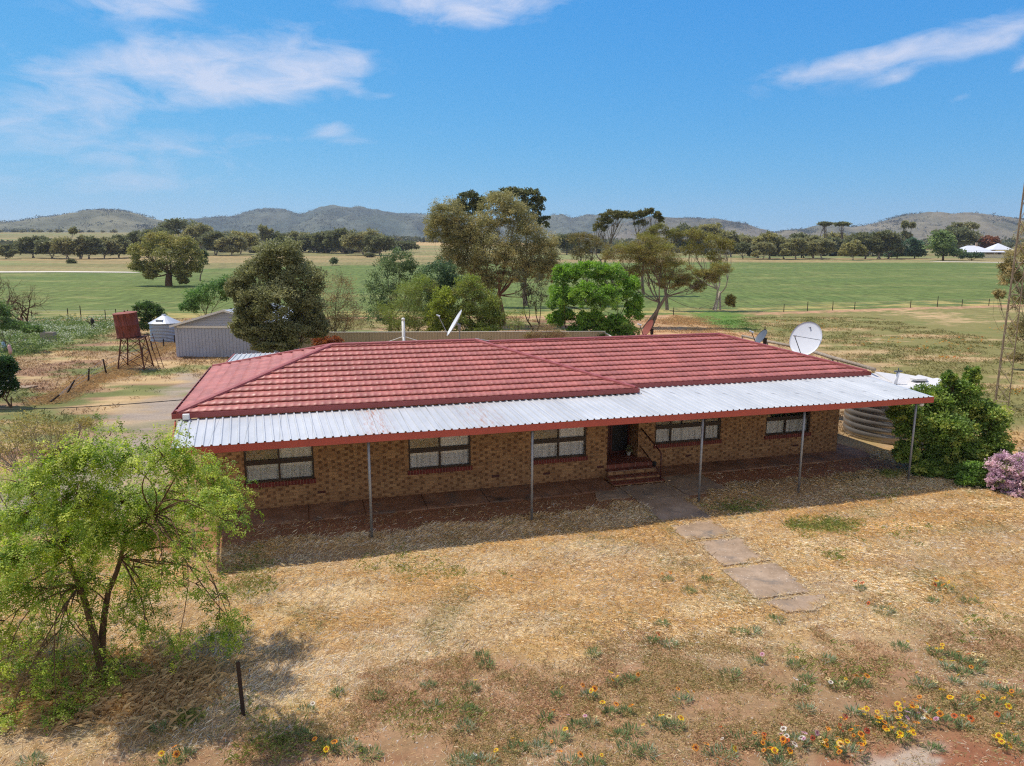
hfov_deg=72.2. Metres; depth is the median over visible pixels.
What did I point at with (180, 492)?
side path
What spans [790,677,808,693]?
gazania clump
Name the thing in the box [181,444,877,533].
floor
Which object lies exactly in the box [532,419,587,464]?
window
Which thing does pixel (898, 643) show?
gazania clump
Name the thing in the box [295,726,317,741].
gazania clump
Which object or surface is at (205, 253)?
gum
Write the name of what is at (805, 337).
satellite dish
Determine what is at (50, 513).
pepper tree
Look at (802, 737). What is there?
gazania clump
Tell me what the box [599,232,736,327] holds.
tea tree
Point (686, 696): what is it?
gazania clump
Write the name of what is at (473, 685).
gazania clump
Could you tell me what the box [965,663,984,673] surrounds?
green tuft
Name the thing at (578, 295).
bright tree
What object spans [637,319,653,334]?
satellite dish
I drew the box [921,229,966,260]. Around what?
tree
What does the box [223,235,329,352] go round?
round tree
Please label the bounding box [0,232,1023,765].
ground
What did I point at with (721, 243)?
tree
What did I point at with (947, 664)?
gazania clump
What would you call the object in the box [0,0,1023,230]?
sky
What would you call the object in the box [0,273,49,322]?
dead tree
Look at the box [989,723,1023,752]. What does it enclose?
gazania clump
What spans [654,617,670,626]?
green tuft
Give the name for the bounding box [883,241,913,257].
pine tree
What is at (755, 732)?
gazania clump
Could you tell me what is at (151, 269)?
paddock tree
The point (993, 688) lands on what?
gazania clump
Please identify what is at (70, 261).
round bush
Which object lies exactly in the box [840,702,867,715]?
green tuft
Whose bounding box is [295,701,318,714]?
gazania clump
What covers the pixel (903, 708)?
gazania clump
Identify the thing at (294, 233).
gum tree
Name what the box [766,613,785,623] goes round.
green tuft
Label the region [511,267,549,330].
slender tree
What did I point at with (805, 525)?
green grass
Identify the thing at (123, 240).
gum tree
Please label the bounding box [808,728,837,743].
gazania clump
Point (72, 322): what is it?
flowering weeds
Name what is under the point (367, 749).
green tuft
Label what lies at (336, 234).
gum tree
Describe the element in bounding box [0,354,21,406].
oleander bush
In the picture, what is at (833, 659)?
gazania clump
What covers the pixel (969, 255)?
bush
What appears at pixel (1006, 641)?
brown weeds
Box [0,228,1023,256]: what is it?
woodland
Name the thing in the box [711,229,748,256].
gum tree
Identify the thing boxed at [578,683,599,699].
gazania clump
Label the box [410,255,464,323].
dark tree
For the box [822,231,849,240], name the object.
gum tree
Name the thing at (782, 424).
window
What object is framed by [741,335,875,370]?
gutter
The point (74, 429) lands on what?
olive shrub
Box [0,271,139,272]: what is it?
road
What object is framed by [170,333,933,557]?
brick house
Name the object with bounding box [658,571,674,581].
gazania clump
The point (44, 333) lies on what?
stone trough
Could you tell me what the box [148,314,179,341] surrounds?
round tank
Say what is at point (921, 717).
gazania clump
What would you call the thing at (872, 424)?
round water tank
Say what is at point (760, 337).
satellite dish
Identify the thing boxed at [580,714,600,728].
gazania clump
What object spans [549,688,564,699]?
gazania clump
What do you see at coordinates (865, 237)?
gum tree
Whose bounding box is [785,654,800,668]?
gazania clump
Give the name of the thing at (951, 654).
gazania clump
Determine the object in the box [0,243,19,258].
gum tree
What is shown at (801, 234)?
gum tree
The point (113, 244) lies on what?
gum tree
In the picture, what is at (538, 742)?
gazania clump
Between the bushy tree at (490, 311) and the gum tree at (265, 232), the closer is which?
the bushy tree at (490, 311)
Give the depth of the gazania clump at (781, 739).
10.08 m
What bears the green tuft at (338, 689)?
on the ground at (886, 288)
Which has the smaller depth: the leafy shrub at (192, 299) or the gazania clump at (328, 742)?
the gazania clump at (328, 742)
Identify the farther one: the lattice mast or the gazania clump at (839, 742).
the lattice mast
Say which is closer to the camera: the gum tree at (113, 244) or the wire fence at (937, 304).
the wire fence at (937, 304)
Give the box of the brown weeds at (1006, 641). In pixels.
[49,557,1023,765]
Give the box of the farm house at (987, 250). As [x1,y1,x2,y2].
[952,243,1012,256]
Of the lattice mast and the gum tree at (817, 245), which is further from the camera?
the gum tree at (817, 245)
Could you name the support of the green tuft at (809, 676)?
on the ground at (886, 288)
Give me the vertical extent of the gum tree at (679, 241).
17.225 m
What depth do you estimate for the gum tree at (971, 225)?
379.34 m
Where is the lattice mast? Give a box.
[994,185,1023,405]
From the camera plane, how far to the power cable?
20.22 m
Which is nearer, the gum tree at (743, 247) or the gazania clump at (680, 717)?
the gazania clump at (680, 717)
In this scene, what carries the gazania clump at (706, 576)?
on the ground at (886, 288)
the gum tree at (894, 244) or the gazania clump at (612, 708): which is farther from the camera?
the gum tree at (894, 244)
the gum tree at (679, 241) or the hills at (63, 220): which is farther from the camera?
the hills at (63, 220)
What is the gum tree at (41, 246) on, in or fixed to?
on the ground at (886, 288)
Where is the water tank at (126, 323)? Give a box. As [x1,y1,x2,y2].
[112,310,140,337]
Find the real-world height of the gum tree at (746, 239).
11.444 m
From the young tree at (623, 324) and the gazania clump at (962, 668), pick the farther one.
the young tree at (623, 324)
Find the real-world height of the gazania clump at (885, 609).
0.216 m
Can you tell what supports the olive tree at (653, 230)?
on the ground at (886, 288)
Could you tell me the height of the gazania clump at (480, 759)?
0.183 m
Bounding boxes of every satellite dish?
[436,309,461,338]
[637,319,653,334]
[750,329,766,343]
[789,322,821,354]
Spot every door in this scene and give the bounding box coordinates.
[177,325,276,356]
[607,418,610,453]
[612,417,627,452]
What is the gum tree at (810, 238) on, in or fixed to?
on the ground at (886, 288)
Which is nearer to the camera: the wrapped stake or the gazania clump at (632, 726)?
the gazania clump at (632, 726)
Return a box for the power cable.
[0,399,181,409]
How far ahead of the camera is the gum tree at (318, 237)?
353.36 m
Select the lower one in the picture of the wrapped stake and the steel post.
the steel post
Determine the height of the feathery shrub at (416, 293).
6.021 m
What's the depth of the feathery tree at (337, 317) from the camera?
52.58 m
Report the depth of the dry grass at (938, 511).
15.07 m
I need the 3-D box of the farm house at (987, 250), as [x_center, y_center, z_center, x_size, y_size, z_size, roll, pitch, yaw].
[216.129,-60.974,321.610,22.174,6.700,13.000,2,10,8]
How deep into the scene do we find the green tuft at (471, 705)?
10.94 m
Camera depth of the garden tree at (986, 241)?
359.82 m
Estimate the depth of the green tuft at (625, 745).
10.12 m
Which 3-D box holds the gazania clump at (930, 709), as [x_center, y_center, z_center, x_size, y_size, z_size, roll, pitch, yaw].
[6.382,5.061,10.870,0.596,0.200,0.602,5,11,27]
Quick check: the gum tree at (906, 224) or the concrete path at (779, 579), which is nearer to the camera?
the concrete path at (779, 579)
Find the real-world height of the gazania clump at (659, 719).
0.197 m
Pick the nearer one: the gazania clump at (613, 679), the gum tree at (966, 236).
the gazania clump at (613, 679)
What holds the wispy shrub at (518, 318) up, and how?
on the ground at (886, 288)
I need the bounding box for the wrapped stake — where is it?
[7,344,11,354]
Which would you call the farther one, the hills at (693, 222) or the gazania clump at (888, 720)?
the hills at (693, 222)
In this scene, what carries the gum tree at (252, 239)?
on the ground at (886, 288)
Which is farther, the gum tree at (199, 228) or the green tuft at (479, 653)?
the gum tree at (199, 228)
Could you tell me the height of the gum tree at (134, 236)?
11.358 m
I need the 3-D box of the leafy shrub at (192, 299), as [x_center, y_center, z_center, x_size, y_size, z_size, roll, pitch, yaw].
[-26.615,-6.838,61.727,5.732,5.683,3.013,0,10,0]
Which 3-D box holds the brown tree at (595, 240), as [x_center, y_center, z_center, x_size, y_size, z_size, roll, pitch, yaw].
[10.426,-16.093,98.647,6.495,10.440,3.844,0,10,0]
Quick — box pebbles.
[52,490,1018,765]
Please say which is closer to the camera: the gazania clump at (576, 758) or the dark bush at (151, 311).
the gazania clump at (576, 758)
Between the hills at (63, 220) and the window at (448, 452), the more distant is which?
the hills at (63, 220)
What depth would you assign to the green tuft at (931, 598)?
14.51 m
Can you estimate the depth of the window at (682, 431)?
23.81 m
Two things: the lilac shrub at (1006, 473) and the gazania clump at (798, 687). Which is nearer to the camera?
the gazania clump at (798, 687)
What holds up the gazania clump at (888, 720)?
on the ground at (886, 288)
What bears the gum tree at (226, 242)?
on the ground at (886, 288)
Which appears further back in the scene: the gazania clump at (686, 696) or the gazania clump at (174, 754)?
the gazania clump at (686, 696)
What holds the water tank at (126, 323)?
on the tank stand
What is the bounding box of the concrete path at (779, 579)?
[595,474,827,613]
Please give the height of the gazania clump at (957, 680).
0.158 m
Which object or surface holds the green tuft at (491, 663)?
on the ground at (886, 288)
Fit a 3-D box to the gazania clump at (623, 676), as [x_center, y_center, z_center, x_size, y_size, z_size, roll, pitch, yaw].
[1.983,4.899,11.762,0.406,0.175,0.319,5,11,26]
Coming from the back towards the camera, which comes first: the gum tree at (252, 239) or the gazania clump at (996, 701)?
the gum tree at (252, 239)
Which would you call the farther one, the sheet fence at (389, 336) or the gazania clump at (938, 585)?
the sheet fence at (389, 336)
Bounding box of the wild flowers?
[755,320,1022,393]
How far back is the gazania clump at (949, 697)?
11.09 m
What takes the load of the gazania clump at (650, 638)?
on the ground at (886, 288)
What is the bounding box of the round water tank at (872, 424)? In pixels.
[843,368,940,444]
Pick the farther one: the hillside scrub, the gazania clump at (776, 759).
the hillside scrub
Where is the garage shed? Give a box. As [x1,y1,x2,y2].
[169,303,298,356]
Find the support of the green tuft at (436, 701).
on the ground at (886, 288)
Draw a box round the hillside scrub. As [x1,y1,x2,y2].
[0,205,1023,240]
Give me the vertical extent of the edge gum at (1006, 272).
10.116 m
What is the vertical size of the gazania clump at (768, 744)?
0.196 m
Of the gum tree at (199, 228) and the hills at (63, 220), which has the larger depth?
the hills at (63, 220)
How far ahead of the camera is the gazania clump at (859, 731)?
10.43 m
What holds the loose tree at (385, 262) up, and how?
on the ground at (886, 288)
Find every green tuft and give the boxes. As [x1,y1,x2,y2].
[12,748,47,765]
[148,720,173,733]
[328,685,346,697]
[357,742,385,762]
[367,687,387,699]
[419,679,437,689]
[420,696,442,710]
[452,716,477,732]
[459,701,479,714]
[473,649,490,658]
[476,656,495,668]
[584,646,604,657]
[605,725,630,742]
[612,735,650,757]
[632,741,664,760]
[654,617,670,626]
[658,636,682,648]
[679,585,696,593]
[729,625,749,637]
[744,625,763,636]
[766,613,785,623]
[795,701,817,715]
[796,671,816,682]
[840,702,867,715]
[925,594,942,602]
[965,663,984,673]
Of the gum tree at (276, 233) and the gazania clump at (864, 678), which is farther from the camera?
the gum tree at (276, 233)
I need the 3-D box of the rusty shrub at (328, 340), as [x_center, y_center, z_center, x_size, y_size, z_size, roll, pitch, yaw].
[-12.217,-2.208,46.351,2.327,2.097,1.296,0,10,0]
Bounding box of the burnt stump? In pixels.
[87,318,94,328]
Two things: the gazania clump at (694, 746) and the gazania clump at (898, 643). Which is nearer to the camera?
the gazania clump at (694, 746)
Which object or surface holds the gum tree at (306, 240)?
on the ground at (886, 288)
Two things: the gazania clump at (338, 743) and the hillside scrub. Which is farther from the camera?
the hillside scrub
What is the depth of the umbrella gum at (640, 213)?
114.73 m
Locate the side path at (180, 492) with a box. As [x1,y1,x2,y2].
[142,454,201,533]
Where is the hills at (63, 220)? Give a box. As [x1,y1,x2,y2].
[0,209,182,232]
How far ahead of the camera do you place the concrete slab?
37.50 m
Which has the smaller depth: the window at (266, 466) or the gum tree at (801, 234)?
the window at (266, 466)
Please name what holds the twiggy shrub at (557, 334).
on the ground at (886, 288)
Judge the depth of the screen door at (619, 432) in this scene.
23.79 m
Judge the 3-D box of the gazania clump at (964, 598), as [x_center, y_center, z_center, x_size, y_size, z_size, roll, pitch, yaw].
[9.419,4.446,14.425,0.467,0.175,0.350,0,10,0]
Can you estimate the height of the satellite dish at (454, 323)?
4.126 m
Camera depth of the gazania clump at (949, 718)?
10.75 m
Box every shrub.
[0,409,96,521]
[177,274,231,316]
[310,335,344,345]
[370,271,439,331]
[422,285,463,331]
[505,309,530,330]
[521,322,569,338]
[954,460,994,487]
[982,449,1023,498]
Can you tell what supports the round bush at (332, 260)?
on the ground at (886, 288)
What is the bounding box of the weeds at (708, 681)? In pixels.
[20,558,1023,765]
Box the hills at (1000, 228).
[777,212,1023,240]
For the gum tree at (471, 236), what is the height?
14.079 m
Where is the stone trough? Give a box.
[40,329,56,341]
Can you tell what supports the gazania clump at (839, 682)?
on the ground at (886, 288)
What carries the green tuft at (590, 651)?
on the ground at (886, 288)
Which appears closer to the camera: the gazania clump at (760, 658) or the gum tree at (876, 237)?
the gazania clump at (760, 658)
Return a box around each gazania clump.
[151,750,184,765]
[171,743,196,760]
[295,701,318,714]
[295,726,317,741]
[309,736,341,756]
[329,735,366,754]
[446,750,479,765]
[457,679,479,692]
[463,748,499,765]
[502,737,528,753]
[524,736,555,754]
[538,709,558,720]
[539,723,575,746]
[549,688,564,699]
[554,749,583,765]
[562,714,587,730]
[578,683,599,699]
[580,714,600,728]
[583,753,608,765]
[599,700,621,716]
[606,671,626,687]
[616,704,634,716]
[618,672,640,681]
[619,720,647,736]
[642,632,659,642]
[644,710,674,729]
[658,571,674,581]
[658,714,686,733]
[669,688,694,705]
[692,737,741,765]
[698,574,715,583]
[717,666,745,680]
[718,726,765,749]
[745,652,765,663]
[753,735,776,753]
[759,733,795,761]
[762,746,796,765]
[777,723,824,752]
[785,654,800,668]
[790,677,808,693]
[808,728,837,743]
[812,736,850,757]
[816,652,838,662]
[817,736,870,764]
[824,677,850,689]
[827,713,875,740]
[852,673,870,688]
[853,580,866,590]
[857,705,889,729]
[865,709,919,732]
[868,601,897,616]
[882,721,916,746]
[890,698,918,716]
[891,639,912,649]
[891,704,940,731]
[907,672,938,690]
[907,695,943,721]
[919,739,947,753]
[925,642,946,655]
[928,577,958,594]
[929,712,964,729]
[936,658,956,671]
[938,688,980,712]
[946,649,962,658]
[946,674,964,684]
[951,713,975,731]
[952,665,973,676]
[954,653,973,664]
[958,595,978,602]
[967,652,987,668]
[976,690,1015,709]
[979,678,1000,690]
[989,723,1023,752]
[994,709,1023,730]
[997,679,1023,697]
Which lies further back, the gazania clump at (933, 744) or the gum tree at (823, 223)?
the gum tree at (823, 223)
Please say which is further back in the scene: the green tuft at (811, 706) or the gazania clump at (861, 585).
the gazania clump at (861, 585)
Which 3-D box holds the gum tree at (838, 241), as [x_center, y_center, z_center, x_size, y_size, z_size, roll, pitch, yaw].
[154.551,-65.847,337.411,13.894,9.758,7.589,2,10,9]
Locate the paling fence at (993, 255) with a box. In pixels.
[984,254,1006,257]
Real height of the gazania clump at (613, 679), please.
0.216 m
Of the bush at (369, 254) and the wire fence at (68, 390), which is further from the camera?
the bush at (369, 254)
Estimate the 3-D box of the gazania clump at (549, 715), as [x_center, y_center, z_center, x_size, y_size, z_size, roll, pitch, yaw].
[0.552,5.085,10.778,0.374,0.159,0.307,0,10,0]
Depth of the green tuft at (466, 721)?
10.59 m
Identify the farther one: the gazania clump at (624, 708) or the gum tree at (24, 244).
the gum tree at (24, 244)
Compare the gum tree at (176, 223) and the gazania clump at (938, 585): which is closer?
the gazania clump at (938, 585)
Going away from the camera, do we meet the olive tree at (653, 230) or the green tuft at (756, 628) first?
the green tuft at (756, 628)
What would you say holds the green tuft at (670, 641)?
on the ground at (886, 288)
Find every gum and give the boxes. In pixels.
[198,249,209,280]
[592,209,635,287]
[629,207,664,294]
[991,221,1023,362]
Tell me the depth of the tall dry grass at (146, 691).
11.50 m
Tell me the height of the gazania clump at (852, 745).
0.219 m
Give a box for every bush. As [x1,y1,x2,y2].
[0,298,44,349]
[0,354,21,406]
[66,259,77,263]
[130,299,167,330]
[328,257,338,265]
[364,253,375,256]
[884,365,1016,479]
[957,251,984,260]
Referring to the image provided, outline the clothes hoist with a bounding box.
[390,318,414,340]
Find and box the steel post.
[236,660,245,715]
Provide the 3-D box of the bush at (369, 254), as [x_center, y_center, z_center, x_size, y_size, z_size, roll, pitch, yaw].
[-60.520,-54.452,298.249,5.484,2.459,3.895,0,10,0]
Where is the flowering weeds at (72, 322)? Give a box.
[0,314,114,354]
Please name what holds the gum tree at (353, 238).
on the ground at (886, 288)
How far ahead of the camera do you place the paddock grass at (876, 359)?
50.20 m
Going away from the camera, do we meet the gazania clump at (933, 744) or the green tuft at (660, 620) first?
the gazania clump at (933, 744)
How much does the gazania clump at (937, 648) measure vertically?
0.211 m
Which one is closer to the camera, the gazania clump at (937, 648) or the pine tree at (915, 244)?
the gazania clump at (937, 648)
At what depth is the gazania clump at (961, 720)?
10.63 m
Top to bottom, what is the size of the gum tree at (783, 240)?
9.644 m
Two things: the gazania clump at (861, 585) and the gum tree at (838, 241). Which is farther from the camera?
the gum tree at (838, 241)
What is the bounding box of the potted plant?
[625,445,632,455]
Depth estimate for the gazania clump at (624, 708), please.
10.93 m
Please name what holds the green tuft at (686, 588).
on the ground at (886, 288)
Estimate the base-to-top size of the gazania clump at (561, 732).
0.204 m
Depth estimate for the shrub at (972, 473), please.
21.57 m
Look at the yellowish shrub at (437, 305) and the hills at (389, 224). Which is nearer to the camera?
the yellowish shrub at (437, 305)
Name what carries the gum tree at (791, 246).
on the ground at (886, 288)
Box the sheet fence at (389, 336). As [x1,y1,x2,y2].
[299,331,610,348]
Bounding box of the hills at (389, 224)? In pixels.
[182,205,635,242]
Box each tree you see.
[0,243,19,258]
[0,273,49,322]
[0,412,263,735]
[13,235,50,257]
[33,238,71,257]
[48,236,85,258]
[68,226,87,258]
[76,235,107,258]
[99,236,123,257]
[107,234,132,257]
[123,230,151,250]
[125,230,206,285]
[135,227,175,253]
[152,217,199,244]
[180,222,213,247]
[197,230,234,254]
[213,233,247,255]
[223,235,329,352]
[231,230,260,253]
[257,223,273,244]
[265,230,295,244]
[283,230,313,248]
[296,233,318,252]
[310,230,336,252]
[316,267,367,331]
[322,227,361,253]
[339,227,383,254]
[357,246,421,331]
[361,234,396,254]
[389,240,420,251]
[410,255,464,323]
[422,188,562,324]
[448,273,508,330]
[450,189,489,304]
[485,186,550,305]
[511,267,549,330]
[544,259,645,335]
[552,232,580,254]
[564,231,607,303]
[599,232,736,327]
[619,321,640,334]
[637,222,683,309]
[668,222,705,246]
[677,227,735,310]
[691,222,724,245]
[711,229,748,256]
[732,241,752,258]
[739,232,763,257]
[750,230,784,258]
[750,241,777,259]
[771,237,791,258]
[779,236,811,259]
[789,232,812,257]
[798,235,823,258]
[806,237,837,259]
[816,220,833,237]
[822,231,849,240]
[827,236,845,252]
[834,221,852,239]
[837,238,868,259]
[844,231,884,258]
[869,229,893,258]
[873,229,905,258]
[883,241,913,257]
[900,220,916,244]
[906,236,928,257]
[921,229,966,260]
[930,225,982,249]
[948,221,979,245]
[977,235,1001,250]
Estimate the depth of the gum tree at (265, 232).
364.16 m
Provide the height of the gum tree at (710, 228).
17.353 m
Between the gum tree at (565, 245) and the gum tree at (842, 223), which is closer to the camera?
the gum tree at (565, 245)
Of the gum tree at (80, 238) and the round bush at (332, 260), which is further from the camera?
the gum tree at (80, 238)
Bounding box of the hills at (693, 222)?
[586,217,771,239]
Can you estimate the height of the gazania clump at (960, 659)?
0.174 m
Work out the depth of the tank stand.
43.73 m
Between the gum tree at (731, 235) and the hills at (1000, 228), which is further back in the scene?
the hills at (1000, 228)
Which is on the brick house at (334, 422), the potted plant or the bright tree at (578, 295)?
the potted plant
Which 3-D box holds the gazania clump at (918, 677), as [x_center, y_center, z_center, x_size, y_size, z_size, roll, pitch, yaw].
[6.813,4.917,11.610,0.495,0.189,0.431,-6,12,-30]
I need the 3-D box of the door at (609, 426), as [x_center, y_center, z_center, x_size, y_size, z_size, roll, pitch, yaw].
[3.029,1.410,23.500,0.600,2.010,0.097,-3,11,-16]
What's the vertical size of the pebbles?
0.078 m
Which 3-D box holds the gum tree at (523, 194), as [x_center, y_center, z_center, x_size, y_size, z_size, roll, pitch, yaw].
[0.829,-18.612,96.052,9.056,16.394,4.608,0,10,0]
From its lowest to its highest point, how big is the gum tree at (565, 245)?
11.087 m
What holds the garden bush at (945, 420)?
on the ground at (886, 288)
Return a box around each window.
[243,438,315,488]
[408,427,472,474]
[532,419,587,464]
[654,412,721,448]
[764,406,810,439]
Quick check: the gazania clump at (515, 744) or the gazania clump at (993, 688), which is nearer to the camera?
the gazania clump at (515, 744)
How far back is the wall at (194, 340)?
48.71 m
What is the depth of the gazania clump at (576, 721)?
10.65 m
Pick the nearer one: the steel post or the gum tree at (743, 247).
the steel post
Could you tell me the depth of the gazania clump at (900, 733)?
10.34 m
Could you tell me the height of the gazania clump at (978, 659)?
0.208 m
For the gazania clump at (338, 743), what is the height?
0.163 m
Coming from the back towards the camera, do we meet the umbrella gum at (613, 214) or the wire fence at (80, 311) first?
the umbrella gum at (613, 214)
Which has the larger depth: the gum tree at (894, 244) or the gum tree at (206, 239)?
the gum tree at (206, 239)
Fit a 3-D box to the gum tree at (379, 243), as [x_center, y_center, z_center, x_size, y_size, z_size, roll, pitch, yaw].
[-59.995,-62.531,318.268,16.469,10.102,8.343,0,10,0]
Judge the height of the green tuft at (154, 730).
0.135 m
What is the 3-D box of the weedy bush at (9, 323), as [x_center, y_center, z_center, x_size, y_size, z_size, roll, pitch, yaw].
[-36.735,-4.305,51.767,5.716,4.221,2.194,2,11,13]
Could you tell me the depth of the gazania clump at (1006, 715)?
10.72 m
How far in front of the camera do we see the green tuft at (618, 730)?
10.43 m
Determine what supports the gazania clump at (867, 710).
on the ground at (886, 288)
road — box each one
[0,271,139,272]
[934,261,1003,262]
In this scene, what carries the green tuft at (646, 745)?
on the ground at (886, 288)
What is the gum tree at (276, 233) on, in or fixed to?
on the ground at (886, 288)
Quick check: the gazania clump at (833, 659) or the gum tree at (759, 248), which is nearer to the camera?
the gazania clump at (833, 659)
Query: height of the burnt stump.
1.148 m
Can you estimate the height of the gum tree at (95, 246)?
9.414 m
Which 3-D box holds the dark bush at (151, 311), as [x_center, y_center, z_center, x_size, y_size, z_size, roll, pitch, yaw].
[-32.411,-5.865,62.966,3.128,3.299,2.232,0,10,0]
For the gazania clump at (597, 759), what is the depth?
9.83 m
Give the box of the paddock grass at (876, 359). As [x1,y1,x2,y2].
[0,316,1023,473]
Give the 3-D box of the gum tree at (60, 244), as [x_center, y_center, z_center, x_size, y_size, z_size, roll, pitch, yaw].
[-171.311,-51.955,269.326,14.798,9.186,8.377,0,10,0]
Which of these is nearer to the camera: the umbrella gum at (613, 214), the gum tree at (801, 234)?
the umbrella gum at (613, 214)
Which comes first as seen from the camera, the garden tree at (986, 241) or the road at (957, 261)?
the road at (957, 261)
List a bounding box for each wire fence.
[12,305,127,318]
[48,335,174,403]
[661,296,1018,314]
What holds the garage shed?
on the ground at (886, 288)
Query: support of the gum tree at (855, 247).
on the ground at (886, 288)
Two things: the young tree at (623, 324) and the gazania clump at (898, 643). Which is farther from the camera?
the young tree at (623, 324)
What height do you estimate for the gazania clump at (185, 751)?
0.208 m
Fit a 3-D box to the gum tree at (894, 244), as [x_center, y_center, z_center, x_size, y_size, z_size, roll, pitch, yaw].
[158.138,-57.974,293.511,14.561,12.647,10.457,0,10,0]
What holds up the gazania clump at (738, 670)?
on the ground at (886, 288)
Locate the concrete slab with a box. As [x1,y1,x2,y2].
[20,385,37,388]
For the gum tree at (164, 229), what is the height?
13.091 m
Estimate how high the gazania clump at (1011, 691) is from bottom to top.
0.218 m
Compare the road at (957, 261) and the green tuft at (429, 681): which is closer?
the green tuft at (429, 681)
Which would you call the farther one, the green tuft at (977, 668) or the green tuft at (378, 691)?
the green tuft at (977, 668)
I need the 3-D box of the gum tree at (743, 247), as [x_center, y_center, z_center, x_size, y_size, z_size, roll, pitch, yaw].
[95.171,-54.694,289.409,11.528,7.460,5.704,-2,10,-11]
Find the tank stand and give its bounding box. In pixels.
[117,333,163,369]
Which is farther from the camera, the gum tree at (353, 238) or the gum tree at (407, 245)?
the gum tree at (407, 245)
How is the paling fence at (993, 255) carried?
on the ground at (886, 288)
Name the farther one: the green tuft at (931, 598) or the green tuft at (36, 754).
the green tuft at (931, 598)
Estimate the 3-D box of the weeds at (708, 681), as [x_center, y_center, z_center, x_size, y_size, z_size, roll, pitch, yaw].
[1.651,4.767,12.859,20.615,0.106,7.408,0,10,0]
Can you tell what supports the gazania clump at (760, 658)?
on the ground at (886, 288)
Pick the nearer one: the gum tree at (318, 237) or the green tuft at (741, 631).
the green tuft at (741, 631)
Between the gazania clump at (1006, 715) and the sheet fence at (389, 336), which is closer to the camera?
the gazania clump at (1006, 715)
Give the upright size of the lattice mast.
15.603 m
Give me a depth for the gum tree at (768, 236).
288.56 m
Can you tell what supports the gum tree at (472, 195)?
on the ground at (886, 288)
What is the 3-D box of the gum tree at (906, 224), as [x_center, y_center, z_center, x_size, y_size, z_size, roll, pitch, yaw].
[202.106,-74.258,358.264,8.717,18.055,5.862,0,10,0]
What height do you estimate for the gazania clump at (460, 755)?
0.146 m
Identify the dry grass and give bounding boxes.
[0,315,748,763]
[0,443,1023,765]
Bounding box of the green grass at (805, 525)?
[149,467,1023,765]

